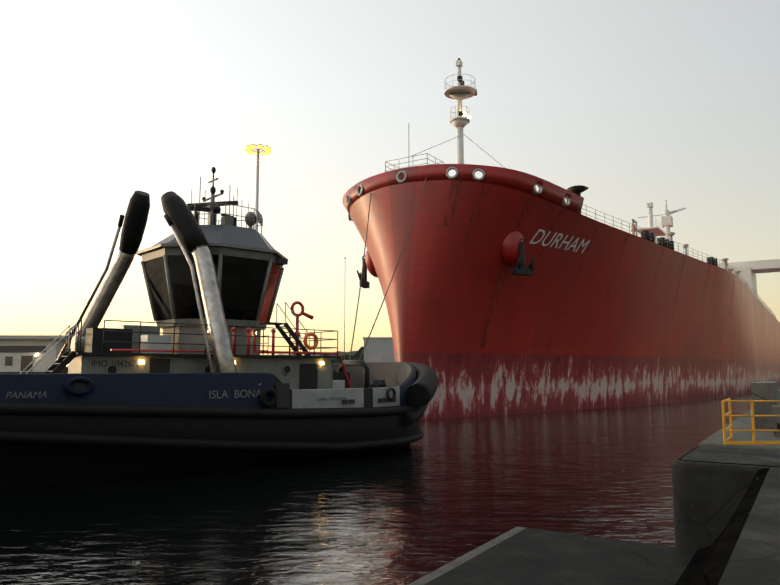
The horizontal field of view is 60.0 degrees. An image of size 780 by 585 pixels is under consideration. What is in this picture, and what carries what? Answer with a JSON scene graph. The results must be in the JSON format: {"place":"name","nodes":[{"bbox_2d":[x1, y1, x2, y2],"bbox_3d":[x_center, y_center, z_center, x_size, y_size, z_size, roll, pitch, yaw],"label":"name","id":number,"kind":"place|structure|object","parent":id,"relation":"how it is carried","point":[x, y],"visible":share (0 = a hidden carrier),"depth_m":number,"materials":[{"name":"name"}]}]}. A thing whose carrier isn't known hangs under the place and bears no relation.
{"place":"outdoors","nodes":[
{"label":"outdoors","id":0,"kind":"place"},
{"bbox_2d":[0,335,72,371],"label":"warehouse","id":1,"kind":"structure","parent":0,"point":[19,353],"depth_m":93.17,"materials":[{"name":"grey"}]},
{"bbox_2d":[344,299,344,359],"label":"distant poles","id":2,"kind":"object","parent":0,"point":[344,329],"visible":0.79,"depth_m":119.72,"materials":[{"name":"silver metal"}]},
{"bbox_2d":[363,337,393,361],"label":"building","id":3,"kind":"structure","parent":0,"point":[378,349],"depth_m":229.19,"materials":[{"name":"grey concrete"}]},
{"bbox_2d":[0,384,779,584],"bbox_3d":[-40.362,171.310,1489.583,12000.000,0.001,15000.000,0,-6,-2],"label":"water","id":4,"kind":"structure","parent":0,"point":[442,492],"depth_m":17.48,"materials":[{"name":"black liquid"}]},
{"bbox_2d":[0,167,438,490],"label":"tugboat","id":5,"kind":"object","parent":4,"relation":"on","point":[201,383],"visible":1,"depth_m":25.38,"materials":[{"name":"metal"}]},
{"bbox_2d":[349,177,426,359],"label":"tow lines","id":6,"kind":"object","parent":5,"relation":"on","point":[389,283],"visible":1,"depth_m":41.87,"materials":[{"name":"grey fabric"}]},
{"bbox_2d":[342,58,779,419],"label":"cargo ship","id":7,"kind":"object","parent":4,"relation":"on","point":[510,291],"visible":0.9,"depth_m":53.55,"materials":[{"name":"paint"}]},
{"bbox_2d":[408,381,779,584],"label":"dock","id":8,"kind":"object","parent":4,"relation":"in","point":[726,504],"visible":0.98,"depth_m":12.20,"materials":[{"name":"concrete"}]},
{"bbox_2d":[721,398,779,444],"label":"yellow guard rail","id":9,"kind":"object","parent":8,"relation":"on","point":[731,430],"visible":0.92,"depth_m":16.63,"materials":[{"name":"orange"}]},
{"bbox_2d":[0,0,779,354],"label":"sky","id":10,"kind":"structure","parent":0,"point":[635,103],"materials":[{"name":"white"}]},
{"bbox_2d":[699,391,779,449],"bbox_3d":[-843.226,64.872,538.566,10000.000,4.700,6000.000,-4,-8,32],"label":"ground","id":11,"kind":"structure","parent":0,"point":[716,438],"depth_m":18.22,"materials":[{"name":"concrete"}]},
{"bbox_2d":[245,144,271,230],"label":"floodlight mast","id":12,"kind":"object","parent":11,"relation":"on","point":[248,148],"visible":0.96,"depth_m":152.47,"materials":[{"name":"silver metal"}]},
{"bbox_2d":[278,346,363,363],"bbox_3d":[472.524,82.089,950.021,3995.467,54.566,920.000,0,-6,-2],"label":"distant treeline","id":13,"kind":"object","parent":11,"relation":"on","point":[355,355],"depth_m":515.81,"materials":[{"name":"grey"}]}
]}

